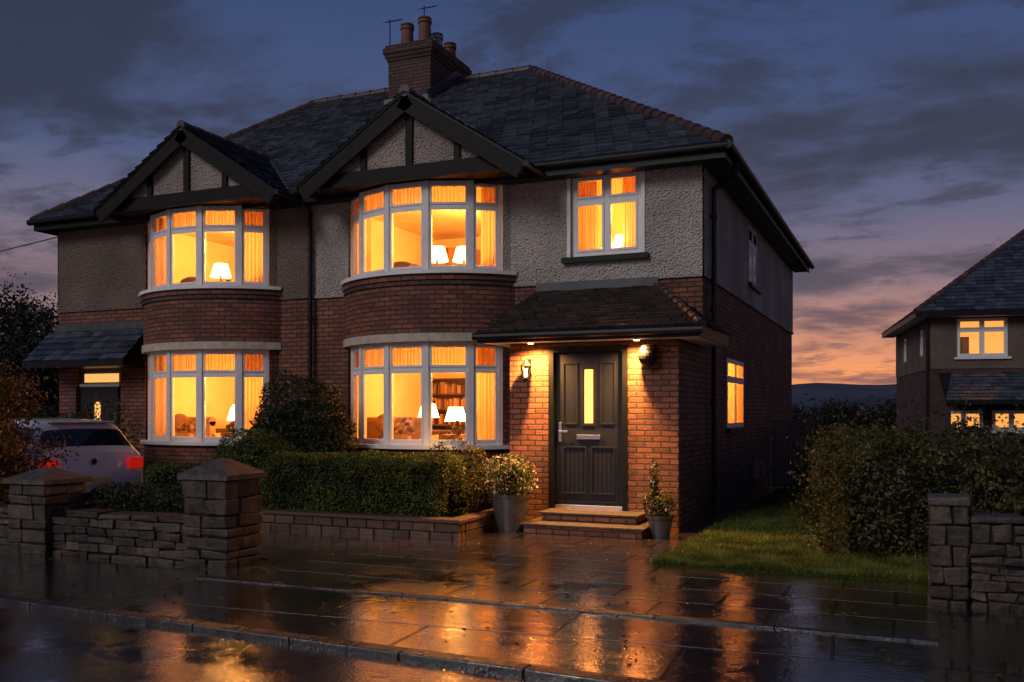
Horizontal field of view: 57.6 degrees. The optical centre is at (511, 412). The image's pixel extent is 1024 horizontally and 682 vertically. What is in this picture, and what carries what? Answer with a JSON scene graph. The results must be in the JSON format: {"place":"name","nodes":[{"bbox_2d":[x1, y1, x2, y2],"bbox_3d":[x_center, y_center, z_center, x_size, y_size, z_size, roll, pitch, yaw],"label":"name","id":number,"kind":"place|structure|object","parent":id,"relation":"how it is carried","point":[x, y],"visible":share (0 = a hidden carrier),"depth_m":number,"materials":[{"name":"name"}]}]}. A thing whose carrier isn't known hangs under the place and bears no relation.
{"place":"outdoors","nodes":[
{"label":"outdoors","id":0,"kind":"place"},
{"bbox_2d":[0,604,560,681],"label":"road","id":1,"kind":"structure","parent":0,"point":[39,645],"depth_m":6.17,"materials":[{"name":"black asphalt"}]},
{"bbox_2d":[0,551,1023,681],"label":"footpath","id":2,"kind":"structure","parent":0,"point":[983,645],"depth_m":6.77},
{"bbox_2d":[196,575,938,643],"bbox_3d":[-0.032,1.601,7.728,6.495,0.061,0.104,0,0,23],"label":"path edging","id":3,"kind":"object","parent":2,"relation":"on","point":[738,623],"visible":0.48,"depth_m":7.37,"materials":[{"name":"grey concrete"}]},
{"bbox_2d":[927,493,970,607],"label":"gate pillar","id":4,"kind":"structure","parent":2,"relation":"on","point":[948,543],"depth_m":7.63,"materials":[{"name":"stone"}]},
{"bbox_2d":[2,530,1021,681],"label":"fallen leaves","id":5,"kind":"object","parent":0,"point":[711,632],"visible":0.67,"depth_m":7.47,"materials":[{"name":"brown plant"}]},
{"bbox_2d":[0,435,1023,596],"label":"garden soil","id":6,"kind":"structure","parent":0,"point":[961,466],"depth_m":28.26,"materials":[{"name":"brown soil"}]},
{"bbox_2d":[2,467,91,554],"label":"gate pillar","id":7,"kind":"structure","parent":6,"relation":"on","point":[39,498],"depth_m":10.52,"materials":[{"name":"stone"}]},
{"bbox_2d":[6,395,142,451],"bbox_3d":[-8.063,0.631,16.727,3.750,1.929,1.193,0,0,31],"label":"side shrub","id":8,"kind":"object","parent":6,"relation":"on","point":[77,415],"visible":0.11,"depth_m":16.27,"materials":[{"name":"green plant"}]},
{"bbox_2d":[0,502,188,565],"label":"stone wall","id":9,"kind":"structure","parent":6,"relation":"on","point":[158,537],"depth_m":10.11,"materials":[{"name":"grey stone"}]},
{"bbox_2d":[87,481,184,512],"bbox_3d":[-4.007,1.198,10.798,1.955,0.793,0.753,0,0,23],"label":"hedge","id":10,"kind":"object","parent":6,"relation":"on","point":[144,503],"visible":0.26,"depth_m":10.73,"materials":[{"name":"green plant"}]},
{"bbox_2d":[144,461,203,501],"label":"hedge","id":11,"kind":"object","parent":6,"relation":"on","point":[168,477],"visible":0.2,"depth_m":12.88,"materials":[{"name":"green plant"}]},
{"bbox_2d":[177,458,266,569],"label":"gate pillar","id":12,"kind":"structure","parent":6,"relation":"on","point":[222,515],"depth_m":9.53,"materials":[{"name":"stone"}]},
{"bbox_2d":[207,427,301,505],"bbox_3d":[-3.762,0.833,13.866,1.732,1.265,1.238,0,0,23],"label":"clipped shrub","id":13,"kind":"object","parent":6,"relation":"on","point":[250,452],"visible":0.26,"depth_m":13.64,"materials":[{"name":"green plant"}]},
{"bbox_2d":[236,368,359,461],"bbox_3d":[-3.542,0.427,15.099,2.243,2.331,1.420,0,0,23],"label":"garden shrub","id":14,"kind":"object","parent":6,"relation":"on","point":[304,426],"visible":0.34,"depth_m":14.77,"materials":[{"name":"green plant"}]},
{"bbox_2d":[259,450,466,517],"bbox_3d":[-2.087,1.045,12.847,2.965,1.097,0.946,0,0,23],"label":"box hedge","id":15,"kind":"object","parent":6,"relation":"on","point":[339,482],"visible":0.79,"depth_m":12.47,"materials":[{"name":"green plant"}]},
{"bbox_2d":[259,506,496,539],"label":"planter wall","id":16,"kind":"structure","parent":6,"relation":"on","point":[467,525],"depth_m":12.12,"materials":[{"name":"brick"},{"name":"stone coping"}]},
{"bbox_2d":[58,165,792,532],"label":"walls","id":17,"kind":"structure","parent":6,"relation":"on","point":[668,407],"depth_m":15.37,"materials":[{"name":"red brick"}]},
{"bbox_2d":[22,320,144,369],"bbox_3d":[-8.286,-1.330,18.098,2.650,0.900,0.660,0,0,23],"label":"side canopy","id":18,"kind":"object","parent":17,"relation":"attached to","point":[91,345],"visible":0.98,"depth_m":18.07,"materials":[{"name":"stone"}]},
{"bbox_2d":[80,373,120,427],"bbox_3d":[-8.170,0.350,18.494,1.050,2.260,0.060,0,0,23],"label":"side front door","id":19,"kind":"structure","parent":17,"relation":"attached to","point":[90,391],"depth_m":18.47,"materials":[{"name":"paint"}]},
{"bbox_2d":[90,120,301,222],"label":"bay gable","id":20,"kind":"structure","parent":17,"relation":"on","point":[184,164],"depth_m":16.40,"materials":[{"name":"black paint"}]},
{"bbox_2d":[81,171,750,439],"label":"room interiors","id":21,"kind":"object","parent":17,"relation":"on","point":[448,248],"visible":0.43,"depth_m":19.00,"materials":[{"name":"orange"}]},
{"bbox_2d":[292,84,544,200],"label":"bay gable","id":22,"kind":"structure","parent":17,"relation":"on","point":[407,133],"depth_m":14.60,"materials":[{"name":"black paint"}]},
{"bbox_2d":[26,139,814,517],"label":"eaves and gutters","id":23,"kind":"object","parent":17,"relation":"attached to","point":[732,173],"visible":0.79,"depth_m":14.34,"materials":[{"name":"black paint"}]},
{"bbox_2d":[0,236,57,251],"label":"overhead cable","id":24,"kind":"object","parent":23,"relation":"attached to","point":[29,243],"visible":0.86,"depth_m":19.94,"materials":[{"name":"black paint"}]},
{"bbox_2d":[30,65,733,218],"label":"roof","id":25,"kind":"structure","parent":23,"relation":"on","point":[530,113],"depth_m":17.85,"materials":[{"name":"black"}]},
{"bbox_2d":[383,15,471,104],"bbox_3d":[-1.920,-7.530,21.221,1.230,2.420,2.082,0,0,23],"label":"chimney","id":26,"kind":"object","parent":25,"relation":"on","point":[428,64],"visible":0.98,"depth_m":20.51,"materials":[{"name":"brick"}]},
{"bbox_2d":[382,5,436,44],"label":"aerials","id":27,"kind":"object","parent":26,"relation":"attached to","point":[390,21],"visible":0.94,"depth_m":20.74,"materials":[{"name":"black paint"}]},
{"bbox_2d":[57,171,793,449],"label":"trim","id":28,"kind":"structure","parent":17,"relation":"attached to","point":[390,338],"depth_m":14.93,"materials":[{"name":"white plastic"}]},
{"bbox_2d":[148,171,756,444],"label":"window frames","id":29,"kind":"structure","parent":17,"relation":"attached to","point":[471,206],"depth_m":15.09,"materials":[{"name":"white plastic"}]},
{"bbox_2d":[157,177,741,439],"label":"curtains","id":30,"kind":"object","parent":29,"relation":"attached to","point":[589,228],"visible":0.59,"depth_m":15.06,"materials":[{"name":"orange fabric"}]},
{"bbox_2d":[548,345,627,510],"bbox_3d":[1.054,0.200,12.816,1.140,2.240,0.130,0,0,23],"label":"front door","id":31,"kind":"structure","parent":17,"relation":"attached to","point":[588,428],"depth_m":12.82,"materials":[{"name":"black paint"}]},
{"bbox_2d":[520,338,657,380],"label":"porch lights","id":32,"kind":"object","parent":17,"relation":"attached to","point":[647,355],"visible":1,"depth_m":12.25},
{"bbox_2d":[472,276,730,348],"bbox_3d":[1.334,-1.505,13.238,3.222,1.070,2.094,0,0,23],"label":"porch canopy","id":33,"kind":"object","parent":17,"relation":"attached to","point":[601,309],"visible":0.99,"depth_m":12.88,"materials":[{"name":"grey tile"}]},
{"bbox_2d":[753,461,764,478],"bbox_3d":[4.845,1.120,18.269,0.148,0.320,0.600,0,0,23],"label":"utility box","id":34,"kind":"object","parent":17,"relation":"attached to","point":[758,469],"visible":1,"depth_m":18.01,"materials":[{"name":"grey"}]},
{"bbox_2d":[771,414,822,484],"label":"garden gate","id":35,"kind":"structure","parent":17,"relation":"attached to","point":[779,469],"depth_m":19.99,"materials":[{"name":"brown wood"}]},
{"bbox_2d":[426,426,504,516],"bbox_3d":[-0.614,0.886,12.916,1.323,1.421,1.731,0,0,-16],"label":"border shrub","id":36,"kind":"object","parent":6,"relation":"on","point":[467,489],"visible":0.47,"depth_m":12.76,"materials":[{"name":"green plant"}]},
{"bbox_2d":[782,393,1023,564],"bbox_3d":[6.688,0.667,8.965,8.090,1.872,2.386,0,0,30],"label":"garden hedge","id":37,"kind":"object","parent":6,"relation":"on","point":[886,505],"visible":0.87,"depth_m":9.93,"materials":[{"name":"green plant"}]},
{"bbox_2d":[896,315,1023,453],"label":"walls","id":38,"kind":"structure","parent":6,"relation":"on","point":[911,375],"depth_m":36.31,"materials":[{"name":"brick"}]},
{"bbox_2d":[881,229,1023,452],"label":"roof","id":39,"kind":"structure","parent":38,"relation":"attached to","point":[991,284],"depth_m":36.48,"materials":[{"name":"black"}]},
{"bbox_2d":[904,317,1023,432],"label":"window frames","id":40,"kind":"structure","parent":38,"relation":"attached to","point":[963,347],"depth_m":35.96,"materials":[{"name":"white plastic"}]},
{"bbox_2d":[929,321,1023,426],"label":"room interiors","id":41,"kind":"object","parent":38,"relation":"in","point":[993,342],"visible":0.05,"depth_m":36.33,"materials":[{"name":"orange"}]},
{"bbox_2d":[939,372,1023,453],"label":"canopy","id":42,"kind":"object","parent":38,"relation":"attached to","point":[979,387],"visible":0.95,"depth_m":35.10,"materials":[{"name":"tile"}]},
{"bbox_2d":[968,512,1023,610],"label":"stone wall","id":43,"kind":"structure","parent":6,"relation":"on","point":[996,566],"depth_m":7.54,"materials":[{"name":"grey stone"}]},
{"bbox_2d":[990,484,1023,515],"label":"shrub","id":44,"kind":"object","parent":6,"relation":"on","point":[1018,509],"visible":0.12,"depth_m":8.29,"materials":[{"name":"green plant"}]},
{"bbox_2d":[0,0,1023,384],"label":"sky","id":45,"kind":"structure","parent":0,"point":[887,136],"materials":[{"name":"blue"}]},
{"bbox_2d":[202,486,939,639],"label":"driveway","id":46,"kind":"structure","parent":0,"point":[510,567],"depth_m":8.90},
{"bbox_2d":[5,418,142,505],"bbox_3d":[-7.802,0.827,15.080,3.953,1.503,2.000,0,0,36],"label":"parked car","id":47,"kind":"object","parent":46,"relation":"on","point":[108,452],"visible":0.41,"depth_m":14.07,"materials":[{"name":"white paint"}]},
{"bbox_2d":[484,453,538,532],"bbox_3d":[-0.020,1.053,12.467,0.762,1.054,0.803,0,0,23],"label":"potted plant","id":48,"kind":"object","parent":46,"relation":"on","point":[510,507],"visible":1,"depth_m":12.32,"materials":[{"name":"green plant"}]},
{"bbox_2d":[520,508,650,538],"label":"door steps","id":49,"kind":"structure","parent":46,"relation":"on","point":[601,523],"depth_m":12.14,"materials":[{"name":"beige brick"}]},
{"bbox_2d":[641,457,677,537],"bbox_3d":[1.869,1.073,11.881,0.454,1.014,0.465,0,0,-38],"label":"potted plant","id":50,"kind":"object","parent":46,"relation":"on","point":[660,523],"visible":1,"depth_m":11.78,"materials":[{"name":"green plant"}]},
{"bbox_2d":[651,482,968,582],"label":"lawn","id":51,"kind":"structure","parent":0,"point":[750,537],"depth_m":10.18,"materials":[{"name":"green plant"}]},
{"bbox_2d":[792,383,896,416],"bbox_3d":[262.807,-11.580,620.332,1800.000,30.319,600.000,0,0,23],"label":"hills","id":52,"kind":"structure","parent":0,"point":[828,391],"depth_m":457.70,"materials":[{"name":"blue plant"}]},
{"bbox_2d":[796,417,939,640],"bbox_3d":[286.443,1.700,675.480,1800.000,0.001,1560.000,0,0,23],"label":"ground","id":53,"kind":"structure","parent":0,"point":[864,433],"depth_m":102.22,"materials":[{"name":"soil"}]},
{"bbox_2d":[0,268,58,417],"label":"background trees","id":54,"kind":"object","parent":53,"relation":"on","point":[24,324],"visible":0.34,"depth_m":26.25,"materials":[{"name":"green plant"}]},
{"bbox_2d":[0,337,78,503],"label":"autumn tree","id":55,"kind":"object","parent":53,"relation":"on","point":[12,462],"visible":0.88,"depth_m":12.23,"materials":[{"name":"orange plant"}]},
{"bbox_2d":[0,594,664,681],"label":"kerb","id":56,"kind":"structure","parent":53,"relation":"on","point":[499,666],"depth_m":6.42,"materials":[{"name":"grey concrete"}]},
{"bbox_2d":[792,393,896,431],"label":"distant trees","id":57,"kind":"object","parent":53,"relation":"on","point":[850,410],"visible":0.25,"depth_m":79.34,"materials":[{"name":"green plant"}]}
]}

